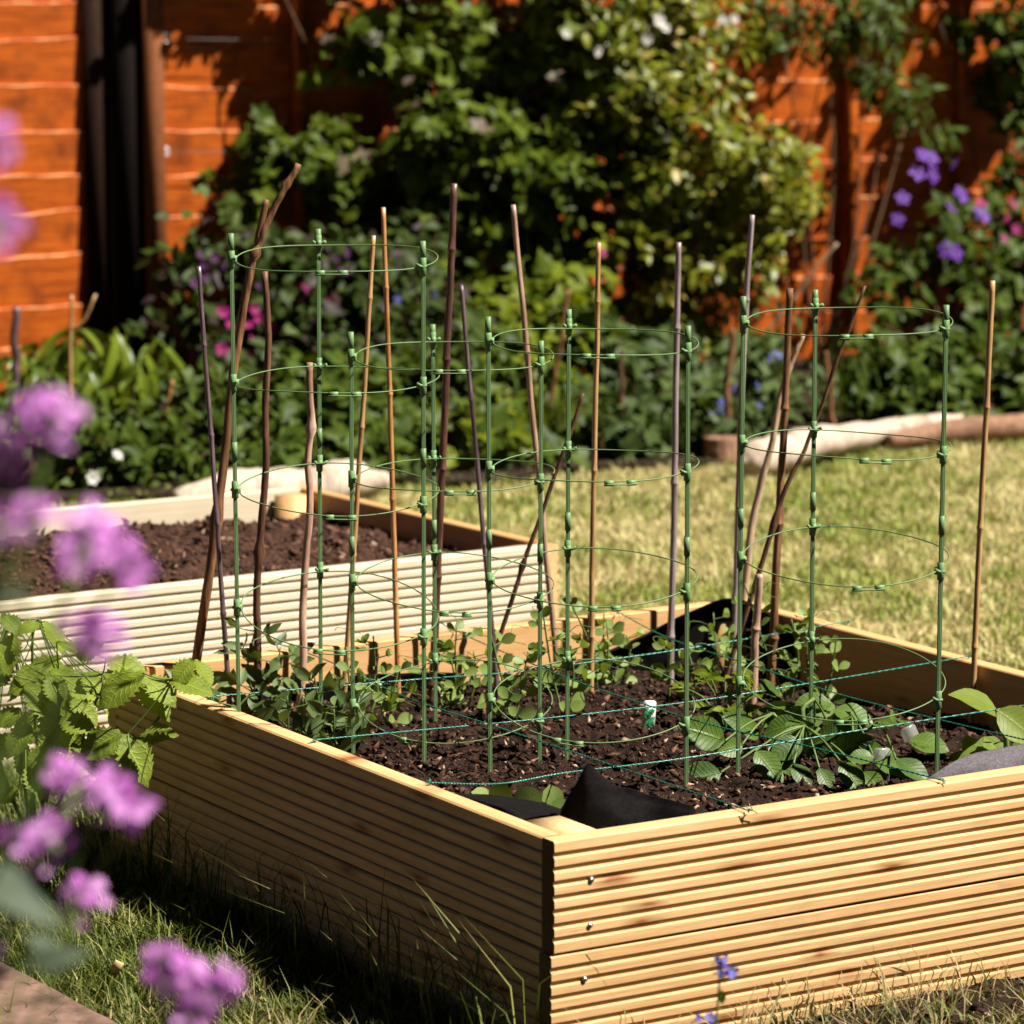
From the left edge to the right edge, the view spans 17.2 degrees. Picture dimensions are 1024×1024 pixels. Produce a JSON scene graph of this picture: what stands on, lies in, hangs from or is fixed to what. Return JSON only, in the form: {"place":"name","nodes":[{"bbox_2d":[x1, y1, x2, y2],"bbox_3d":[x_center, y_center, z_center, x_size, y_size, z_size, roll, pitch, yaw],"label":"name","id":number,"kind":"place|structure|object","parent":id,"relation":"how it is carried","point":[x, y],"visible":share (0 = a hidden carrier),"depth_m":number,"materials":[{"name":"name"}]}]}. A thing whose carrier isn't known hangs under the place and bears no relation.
{"place":"outdoors","nodes":[
{"label":"outdoors","id":0,"kind":"place"},
{"bbox_2d":[0,354,1021,503],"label":"flower border","id":1,"kind":"object","parent":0,"point":[24,485],"visible":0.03,"depth_m":9.20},
{"bbox_2d":[10,307,20,475],"bbox_3d":[-1.329,-0.303,9.056,0.041,0.494,0.036,0,9,0],"label":"garden stake","id":2,"kind":"object","parent":1,"relation":"in","point":[16,357],"visible":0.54,"depth_m":9.02,"materials":[{"name":"grey wood"}]},
{"bbox_2d":[0,0,87,400],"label":"boundary fence","id":3,"kind":"object","parent":1,"relation":"on","point":[43,261],"visible":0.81,"depth_m":10.67,"materials":[{"name":"orange wood"}]},
{"bbox_2d":[67,294,96,475],"bbox_3d":[-1.149,-0.320,9.051,0.090,0.525,0.016,0,9,0],"label":"garden stake","id":4,"kind":"object","parent":1,"relation":"in","point":[71,329],"visible":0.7,"depth_m":9.03,"materials":[{"name":"brown wood"}]},
{"bbox_2d":[0,324,186,437],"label":"cherry laurel","id":5,"kind":"object","parent":1,"relation":"on","point":[114,373],"visible":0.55,"depth_m":9.67,"materials":[{"name":"green plant"}]},
{"bbox_2d":[81,0,146,366],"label":"fence post","id":6,"kind":"object","parent":1,"relation":"on","point":[111,32],"visible":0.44,"depth_m":10.74,"materials":[{"name":"brown wood"}]},
{"bbox_2d":[0,351,291,499],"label":"cranesbill","id":7,"kind":"object","parent":1,"relation":"on","point":[105,450],"visible":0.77,"depth_m":8.96,"materials":[{"name":"green plant"}]},
{"bbox_2d":[123,191,605,429],"bbox_3d":[-0.450,-0.560,10.278,1.496,0.828,0.832,-6,11,-36],"label":"foxglove","id":8,"kind":"object","parent":1,"relation":"on","point":[343,305],"visible":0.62,"depth_m":10.14,"materials":[{"name":"green plant"}]},
{"bbox_2d":[141,0,629,393],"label":"boundary fence","id":9,"kind":"object","parent":1,"relation":"on","point":[203,89],"visible":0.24,"depth_m":10.94,"materials":[{"name":"orange wood"}]},
{"bbox_2d":[195,306,589,482],"bbox_3d":[-0.369,-0.286,9.427,1.069,0.527,0.927,-5,10,-28],"label":"lady mantle","id":10,"kind":"object","parent":1,"relation":"on","point":[292,411],"visible":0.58,"depth_m":9.30,"materials":[{"name":"green plant"}]},
{"bbox_2d":[188,0,713,372],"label":"vine","id":11,"kind":"object","parent":1,"relation":"on","point":[496,143],"visible":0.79,"depth_m":10.95,"materials":[{"name":"green plant"}]},
{"bbox_2d":[415,248,621,469],"bbox_3d":[-0.042,-0.430,9.888,0.527,0.619,1.533,2,9,12],"label":"currant bush","id":12,"kind":"object","parent":1,"relation":"on","point":[541,286],"visible":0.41,"depth_m":10.05,"materials":[{"name":"green plant"}]},
{"bbox_2d":[517,380,598,446],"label":"grass tuft","id":13,"kind":"object","parent":1,"relation":"on","point":[548,425],"visible":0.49,"depth_m":9.48,"materials":[{"name":"green plant"}]},
{"bbox_2d":[546,290,569,418],"bbox_3d":[0.120,-0.389,9.648,0.092,0.488,0.023,0,9,0],"label":"garden stake","id":14,"kind":"object","parent":1,"relation":"in","point":[557,358],"visible":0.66,"depth_m":9.63,"materials":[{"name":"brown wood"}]},
{"bbox_2d":[529,291,738,465],"bbox_3d":[0.355,-0.363,9.962,0.717,0.528,1.291,0,9,0],"label":"columbine","id":15,"kind":"object","parent":1,"relation":"on","point":[633,423],"visible":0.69,"depth_m":9.81,"materials":[{"name":"green plant"}]},
{"bbox_2d":[629,0,683,369],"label":"fence post","id":16,"kind":"object","parent":1,"relation":"on","point":[674,131],"depth_m":11.69,"materials":[{"name":"brown wood"}]},
{"bbox_2d":[521,0,831,381],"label":"honeysuckle","id":17,"kind":"object","parent":1,"relation":"on","point":[725,209],"visible":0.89,"depth_m":11.10,"materials":[{"name":"green plant"}]},
{"bbox_2d":[644,401,720,455],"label":"grass tuft","id":18,"kind":"object","parent":1,"relation":"on","point":[667,432],"visible":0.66,"depth_m":9.52,"materials":[{"name":"green plant"}]},
{"bbox_2d":[702,435,736,462],"bbox_3d":[0.586,-0.176,9.504,0.108,0.066,0.110,0,9,0],"label":"log","id":19,"kind":"object","parent":1,"relation":"on","point":[722,448],"visible":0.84,"depth_m":9.46,"materials":[{"name":"brown wood"}]},
{"bbox_2d":[723,329,735,429],"bbox_3d":[0.616,-0.336,9.659,0.041,0.377,0.034,0,9,0],"label":"garden stake","id":20,"kind":"object","parent":1,"relation":"in","point":[726,379],"visible":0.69,"depth_m":9.64,"materials":[{"name":"brown plant"}]},
{"bbox_2d":[706,0,967,367],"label":"jasmine","id":21,"kind":"object","parent":1,"relation":"on","point":[852,25],"visible":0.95,"depth_m":11.72,"materials":[{"name":"green plant"}]},
{"bbox_2d":[681,0,1023,359],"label":"boundary fence","id":22,"kind":"object","parent":1,"relation":"on","point":[771,102],"visible":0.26,"depth_m":12.15,"materials":[{"name":"orange wood"}]},
{"bbox_2d":[819,319,894,423],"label":"grass tuft","id":23,"kind":"object","parent":1,"relation":"on","point":[863,380],"visible":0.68,"depth_m":10.17,"materials":[{"name":"green plant"}]},
{"bbox_2d":[834,293,1023,441],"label":"geranium","id":24,"kind":"object","parent":1,"relation":"on","point":[916,373],"visible":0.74,"depth_m":10.33,"materials":[{"name":"green plant"}]},
{"bbox_2d":[839,148,1023,347],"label":"clematis","id":25,"kind":"object","parent":1,"relation":"on","point":[970,274],"visible":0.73,"depth_m":11.65,"materials":[{"name":"green plant"}]},
{"bbox_2d":[883,413,1023,447],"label":"log","id":26,"kind":"object","parent":1,"relation":"on","point":[1004,427],"visible":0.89,"depth_m":9.87,"materials":[{"name":"brown wood"}]},
{"bbox_2d":[896,0,1023,350],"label":"ivy","id":27,"kind":"object","parent":1,"relation":"on","point":[999,82],"visible":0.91,"depth_m":12.11,"materials":[{"name":"green plant"}]},
{"bbox_2d":[0,751,1023,1023],"bbox_3d":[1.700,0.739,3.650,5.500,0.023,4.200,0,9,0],"label":"green turf","id":28,"kind":"structure","parent":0,"point":[118,895],"depth_m":4.43,"materials":[{"name":"green plant"}]},
{"bbox_2d":[0,117,30,254],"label":"dames rocket","id":29,"kind":"object","parent":28,"relation":"on","point":[17,226],"visible":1,"depth_m":1.57,"materials":[{"name":"purple plant"}]},
{"bbox_2d":[0,810,75,947],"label":"dames rocket","id":30,"kind":"object","parent":28,"relation":"on","point":[26,838],"visible":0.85,"depth_m":1.90,"materials":[{"name":"purple plant"}]},
{"bbox_2d":[0,386,88,619],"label":"dames rocket","id":31,"kind":"object","parent":28,"relation":"on","point":[37,416],"visible":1,"depth_m":1.64,"materials":[{"name":"purple plant"}]},
{"bbox_2d":[0,587,92,1023],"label":"dames rocket","id":32,"kind":"object","parent":28,"relation":"on","point":[20,899],"visible":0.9,"depth_m":1.75,"materials":[{"name":"green plant"}]},
{"bbox_2d":[0,864,111,1023],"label":"dames rocket","id":33,"kind":"object","parent":28,"relation":"on","point":[12,873],"visible":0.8,"depth_m":1.96,"materials":[{"name":"purple plant"}]},
{"bbox_2d":[0,962,116,1023],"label":"timber plank","id":34,"kind":"object","parent":28,"relation":"on","point":[21,1013],"visible":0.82,"depth_m":4.20,"materials":[{"name":"brown wood"}]},
{"bbox_2d":[0,608,127,872],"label":"dames rocket","id":35,"kind":"object","parent":28,"relation":"on","point":[102,635],"visible":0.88,"depth_m":1.76,"materials":[{"name":"purple plant"}]},
{"bbox_2d":[0,493,155,802],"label":"dames rocket","id":36,"kind":"object","parent":28,"relation":"on","point":[78,565],"visible":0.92,"depth_m":1.69,"materials":[{"name":"purple plant"}]},
{"bbox_2d":[0,753,159,980],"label":"dames rocket","id":37,"kind":"object","parent":28,"relation":"on","point":[69,778],"visible":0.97,"depth_m":1.90,"materials":[{"name":"purple plant"}]},
{"bbox_2d":[0,613,214,837],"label":"raspberry plant","id":38,"kind":"object","parent":28,"relation":"on","point":[103,690],"visible":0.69,"depth_m":4.84,"materials":[{"name":"green plant"}]},
{"bbox_2d":[143,941,243,1023],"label":"dames rocket","id":39,"kind":"object","parent":28,"relation":"on","point":[203,1005],"visible":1,"depth_m":1.96,"materials":[{"name":"purple plant"}]},
{"bbox_2d":[107,601,1023,1023],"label":"raised bed","id":40,"kind":"object","parent":28,"relation":"on","point":[641,923],"visible":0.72,"depth_m":4.33,"materials":[{"name":"brown wood"}]},
{"bbox_2d":[269,639,756,812],"bbox_3d":[-0.043,0.284,4.722,0.028,0.017,1.305,-5,10,-31],"label":"garden twine","id":41,"kind":"object","parent":40,"relation":"attached to","point":[749,809],"visible":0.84,"depth_m":4.55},
{"bbox_2d":[209,618,854,700],"bbox_3d":[0.068,0.223,5.138,1.156,0.014,0.055,-5,10,-31],"label":"garden twine","id":42,"kind":"object","parent":40,"relation":"attached to","point":[212,698],"visible":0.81,"depth_m":5.06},
{"bbox_2d":[222,598,1023,828],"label":"weed fabric","id":43,"kind":"object","parent":40,"relation":"in","point":[595,799],"visible":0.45,"depth_m":4.41,"materials":[{"name":"black fabric"}]},
{"bbox_2d":[241,659,1013,813],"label":"soil","id":44,"kind":"structure","parent":40,"relation":"in","point":[743,782],"depth_m":4.91,"materials":[{"name":"brown soil"}]},
{"bbox_2d":[197,266,232,707],"bbox_3d":[-0.439,0.012,5.037,0.050,0.756,0.011,0,9,0],"label":"bamboo cane","id":45,"kind":"object","parent":44,"relation":"in","point":[223,613],"visible":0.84,"depth_m":5.03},
{"bbox_2d":[192,163,300,674],"bbox_3d":[-0.409,-0.067,5.066,0.196,0.906,0.024,0,9,0],"label":"branch","id":46,"kind":"object","parent":44,"relation":"in","point":[264,221],"visible":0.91,"depth_m":5.05,"materials":[{"name":"brown wood"}]},
{"bbox_2d":[207,668,286,720],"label":"broad bean plant","id":47,"kind":"object","parent":44,"relation":"on","point":[259,710],"visible":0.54,"depth_m":4.90,"materials":[{"name":"green plant"}]},
{"bbox_2d":[252,271,271,712],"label":"branch","id":48,"kind":"object","parent":44,"relation":"in","point":[259,552],"visible":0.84,"depth_m":5.02,"materials":[{"name":"brown plant"}]},
{"bbox_2d":[212,617,314,711],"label":"broad bean plant","id":49,"kind":"object","parent":44,"relation":"on","point":[268,674],"visible":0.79,"depth_m":5.05,"materials":[{"name":"green plant"}]},
{"bbox_2d":[255,677,330,740],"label":"broad bean plant","id":50,"kind":"object","parent":44,"relation":"on","point":[312,728],"visible":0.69,"depth_m":4.90,"materials":[{"name":"green plant"}]},
{"bbox_2d":[296,362,316,711],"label":"branch","id":51,"kind":"object","parent":44,"relation":"in","point":[310,428],"visible":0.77,"depth_m":4.98,"materials":[{"name":"brown wood"}]},
{"bbox_2d":[280,663,370,744],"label":"broad bean plant","id":52,"kind":"object","parent":44,"relation":"on","point":[297,676],"visible":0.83,"depth_m":4.94,"materials":[{"name":"green plant"}]},
{"bbox_2d":[228,229,439,765],"bbox_3d":[-0.248,0.024,4.778,0.294,0.835,0.296,0,9,0],"label":"plant cage","id":53,"kind":"object","parent":44,"relation":"in","point":[422,504],"visible":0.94,"depth_m":4.74,"materials":[{"name":"green plastic"}]},
{"bbox_2d":[301,700,370,751],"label":"broad bean plant","id":54,"kind":"object","parent":44,"relation":"on","point":[346,744],"visible":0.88,"depth_m":4.89,"materials":[{"name":"green plant"}]},
{"bbox_2d":[342,235,375,691],"bbox_3d":[-0.236,-0.024,5.153,0.063,0.793,0.011,0,9,0],"label":"bamboo cane","id":55,"kind":"object","parent":44,"relation":"in","point":[361,427],"visible":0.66,"depth_m":5.13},
{"bbox_2d":[332,646,421,718],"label":"pea plant","id":56,"kind":"object","parent":44,"relation":"on","point":[342,665],"visible":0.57,"depth_m":5.03,"materials":[{"name":"green plant"}]},
{"bbox_2d":[330,627,445,726],"bbox_3d":[-0.190,0.249,5.033,0.169,0.147,0.094,3,9,21],"label":"pea plant","id":57,"kind":"object","parent":44,"relation":"on","point":[392,702],"visible":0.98,"depth_m":5.02,"materials":[{"name":"green plant"}]},
{"bbox_2d":[381,207,400,697],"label":"bamboo cane","id":58,"kind":"object","parent":44,"relation":"in","point":[392,499],"visible":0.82,"depth_m":5.19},
{"bbox_2d":[427,183,457,700],"bbox_3d":[-0.109,-0.072,5.227,0.052,0.867,0.019,0,9,0],"label":"bamboo cane","id":59,"kind":"object","parent":44,"relation":"in","point":[446,361],"visible":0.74,"depth_m":5.21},
{"bbox_2d":[398,630,495,708],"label":"pea plant","id":60,"kind":"object","parent":44,"relation":"on","point":[457,695],"visible":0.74,"depth_m":5.20,"materials":[{"name":"green plant"}]},
{"bbox_2d":[347,324,554,763],"bbox_3d":[-0.086,0.157,4.859,0.295,0.835,0.295,0,9,0],"label":"plant cage","id":61,"kind":"object","parent":44,"relation":"in","point":[433,457],"visible":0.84,"depth_m":4.81,"materials":[{"name":"green plastic"}]},
{"bbox_2d":[419,613,525,710],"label":"pea plant","id":62,"kind":"object","parent":44,"relation":"on","point":[475,681],"visible":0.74,"depth_m":5.21,"materials":[{"name":"green plant"}]},
{"bbox_2d":[459,285,500,698],"bbox_3d":[-0.047,0.000,5.278,0.070,0.709,0.011,0,9,0],"label":"bamboo cane","id":63,"kind":"object","parent":44,"relation":"in","point":[476,451],"visible":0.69,"depth_m":5.26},
{"bbox_2d":[453,625,563,719],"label":"pea plant","id":64,"kind":"object","parent":44,"relation":"on","point":[520,682],"visible":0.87,"depth_m":5.08,"materials":[{"name":"green plant"}]},
{"bbox_2d":[471,784,565,807],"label":"seedling","id":65,"kind":"object","parent":44,"relation":"on","point":[551,795],"visible":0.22,"depth_m":4.52,"materials":[{"name":"green plant"}]},
{"bbox_2d":[481,393,583,685],"bbox_3d":[0.021,0.079,5.341,0.186,0.536,0.014,0,9,0],"label":"branch","id":66,"kind":"object","parent":44,"relation":"in","point":[521,569],"visible":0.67,"depth_m":5.33,"materials":[{"name":"brown plant"}]},
{"bbox_2d":[510,204,560,674],"bbox_3d":[0.042,-0.070,5.349,0.089,0.828,0.014,0,9,0],"label":"bamboo cane","id":67,"kind":"object","parent":44,"relation":"in","point":[546,561],"visible":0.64,"depth_m":5.33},
{"bbox_2d":[522,606,621,714],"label":"pea plant","id":68,"kind":"object","parent":44,"relation":"on","point":[549,679],"visible":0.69,"depth_m":5.09,"materials":[{"name":"green plant"}]},
{"bbox_2d":[548,595,630,686],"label":"pea plant","id":69,"kind":"object","parent":44,"relation":"on","point":[617,640],"visible":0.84,"depth_m":5.32,"materials":[{"name":"green plant"}]},
{"bbox_2d":[484,309,698,786],"bbox_3d":[0.109,0.146,4.676,0.294,0.835,0.295,0,9,0],"label":"plant cage","id":70,"kind":"object","parent":44,"relation":"in","point":[567,548],"visible":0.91,"depth_m":4.63,"materials":[{"name":"green plastic"}]},
{"bbox_2d":[588,242,600,693],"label":"bamboo cane","id":71,"kind":"object","parent":44,"relation":"in","point":[591,632],"visible":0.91,"depth_m":5.24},
{"bbox_2d":[584,613,643,684],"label":"pea plant","id":72,"kind":"object","parent":44,"relation":"on","point":[618,673],"visible":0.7,"depth_m":5.39,"materials":[{"name":"green plant"}]},
{"bbox_2d":[642,700,655,728],"bbox_3d":[0.204,0.303,5.050,0.021,0.044,0.003,-1,9,-9],"label":"plant tag","id":73,"kind":"object","parent":44,"relation":"in","point":[648,720],"visible":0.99,"depth_m":5.05,"materials":[{"name":"white plastic"}]},
{"bbox_2d":[666,242,681,684],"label":"bamboo cane","id":74,"kind":"object","parent":44,"relation":"in","point":[673,535],"visible":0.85,"depth_m":5.42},
{"bbox_2d":[638,636,717,702],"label":"pea plant","id":75,"kind":"object","parent":44,"relation":"on","point":[660,643],"visible":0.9,"depth_m":5.28,"materials":[{"name":"green plant"}]},
{"bbox_2d":[673,642,736,697],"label":"pea plant","id":76,"kind":"object","parent":44,"relation":"on","point":[679,669],"visible":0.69,"depth_m":5.29,"materials":[{"name":"green plant"}]},
{"bbox_2d":[689,608,762,674],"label":"pea plant","id":77,"kind":"object","parent":44,"relation":"on","point":[711,665],"visible":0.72,"depth_m":5.51,"materials":[{"name":"green plant"}]},
{"bbox_2d":[730,215,754,673],"bbox_3d":[0.373,-0.080,5.499,0.034,0.802,0.014,0,9,0],"label":"bamboo cane","id":78,"kind":"object","parent":44,"relation":"in","point":[746,294],"visible":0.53,"depth_m":5.49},
{"bbox_2d":[748,574,762,703],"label":"bamboo cane","id":79,"kind":"object","parent":44,"relation":"in","point":[755,632],"visible":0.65,"depth_m":5.23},
{"bbox_2d":[742,334,804,600],"bbox_3d":[0.419,0.004,5.624,0.127,0.601,0.018,0,9,0],"label":"branch","id":80,"kind":"object","parent":44,"relation":"in","point":[756,505],"visible":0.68,"depth_m":5.61,"materials":[{"name":"beige wood"}]},
{"bbox_2d":[766,288,792,685],"bbox_3d":[0.422,-0.006,5.358,0.036,0.697,0.018,0,9,0],"label":"bamboo cane","id":81,"kind":"object","parent":44,"relation":"in","point":[776,559],"visible":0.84,"depth_m":5.35,"materials":[{"name":"brown plant"}]},
{"bbox_2d":[731,582,842,699],"bbox_3d":[0.430,0.206,5.304,0.174,0.210,0.110,0,9,0],"label":"pea plant","id":82,"kind":"object","parent":44,"relation":"on","point":[784,654],"visible":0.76,"depth_m":5.30,"materials":[{"name":"green plant"}]},
{"bbox_2d":[720,286,865,689],"bbox_3d":[0.432,-0.005,5.337,0.241,0.704,0.014,0,9,0],"label":"branch","id":83,"kind":"object","parent":44,"relation":"in","point":[774,521],"visible":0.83,"depth_m":5.33,"materials":[{"name":"brown plant"}]},
{"bbox_2d":[763,608,849,703],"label":"pea plant","id":84,"kind":"object","parent":44,"relation":"on","point":[835,646],"visible":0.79,"depth_m":5.29,"materials":[{"name":"green plant"}]},
{"bbox_2d":[677,679,948,788],"bbox_3d":[0.439,0.320,4.767,0.325,0.123,0.417,8,12,43],"label":"potato plant","id":85,"kind":"object","parent":44,"relation":"on","point":[773,763],"visible":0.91,"depth_m":4.75,"materials":[{"name":"green plant"}]},
{"bbox_2d":[735,289,952,776],"bbox_3d":[0.457,0.117,4.691,0.295,0.835,0.296,0,9,0],"label":"plant cage","id":86,"kind":"object","parent":44,"relation":"in","point":[941,455],"visible":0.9,"depth_m":4.64,"materials":[{"name":"green plastic"}]},
{"bbox_2d":[968,281,994,723],"bbox_3d":[0.702,0.018,5.079,0.029,0.731,0.013,0,9,0],"label":"bamboo cane","id":87,"kind":"object","parent":44,"relation":"in","point":[980,521],"visible":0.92,"depth_m":5.07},
{"bbox_2d":[948,688,1023,761],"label":"squash plant","id":88,"kind":"object","parent":44,"relation":"on","point":[1010,720],"visible":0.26,"depth_m":4.82,"materials":[{"name":"green plant"}]},
{"bbox_2d":[308,653,971,743],"bbox_3d":[0.219,0.268,4.854,1.148,0.016,0.043,-5,10,-31],"label":"garden twine","id":89,"kind":"object","parent":40,"relation":"attached to","point":[314,741],"visible":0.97,"depth_m":4.79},
{"bbox_2d":[439,620,945,783],"bbox_3d":[0.193,0.263,4.881,0.061,0.016,1.317,-5,10,-30],"label":"garden twine","id":90,"kind":"object","parent":40,"relation":"attached to","point":[942,779],"visible":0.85,"depth_m":4.66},
{"bbox_2d":[421,705,1023,784],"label":"garden twine","id":91,"kind":"object","parent":40,"relation":"attached to","point":[429,782],"visible":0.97,"depth_m":4.50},
{"bbox_2d":[614,604,1023,739],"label":"garden twine","id":92,"kind":"object","parent":40,"relation":"attached to","point":[824,689],"visible":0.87,"depth_m":4.91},
{"bbox_2d":[691,952,739,1023],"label":"bluebell","id":93,"kind":"object","parent":28,"relation":"on","point":[721,994],"visible":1,"depth_m":3.46,"materials":[{"name":"blue plant"}]},
{"bbox_2d":[0,437,1023,820],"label":"lawn","id":94,"kind":"structure","parent":0,"point":[918,617],"depth_m":8.22,"materials":[{"name":"green plant"}]},
{"bbox_2d":[168,459,389,497],"bbox_3d":[-0.553,-0.064,8.595,0.138,0.134,0.750,8,11,42],"label":"log","id":95,"kind":"object","parent":94,"relation":"on","point":[334,478],"visible":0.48,"depth_m":8.54,"materials":[{"name":"beige wood"}]},
{"bbox_2d":[0,486,558,765],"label":"raised bed","id":96,"kind":"object","parent":94,"relation":"on","point":[160,620],"visible":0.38,"depth_m":6.06,"materials":[{"name":"brown wood"}]},
{"bbox_2d":[0,510,460,596],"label":"soil","id":97,"kind":"structure","parent":96,"relation":"in","point":[368,554],"depth_m":6.32,"materials":[{"name":"brown soil"}]},
{"bbox_2d":[639,299,837,453],"bbox_3d":[0.676,-0.387,10.074,0.573,0.421,1.179,1,9,7],"label":"forget me not","id":98,"kind":"object","parent":94,"relation":"on","point":[763,377],"visible":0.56,"depth_m":10.12,"materials":[{"name":"green plant"}]},
{"bbox_2d":[744,413,963,475],"bbox_3d":[0.987,-0.217,9.617,0.109,0.108,1.291,6,10,35],"label":"log","id":99,"kind":"object","parent":94,"relation":"on","point":[832,442],"visible":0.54,"depth_m":9.44,"materials":[{"name":"beige wood"}]},
{"bbox_2d":[670,667,779,729],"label":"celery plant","id":100,"kind":"object","parent":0,"point":[718,711],"visible":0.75,"depth_m":5.07,"materials":[{"name":"green plant"}]},
{"bbox_2d":[770,976,1023,1023],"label":"bare earth","id":101,"kind":"structure","parent":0,"point":[1008,1001],"depth_m":4.30,"materials":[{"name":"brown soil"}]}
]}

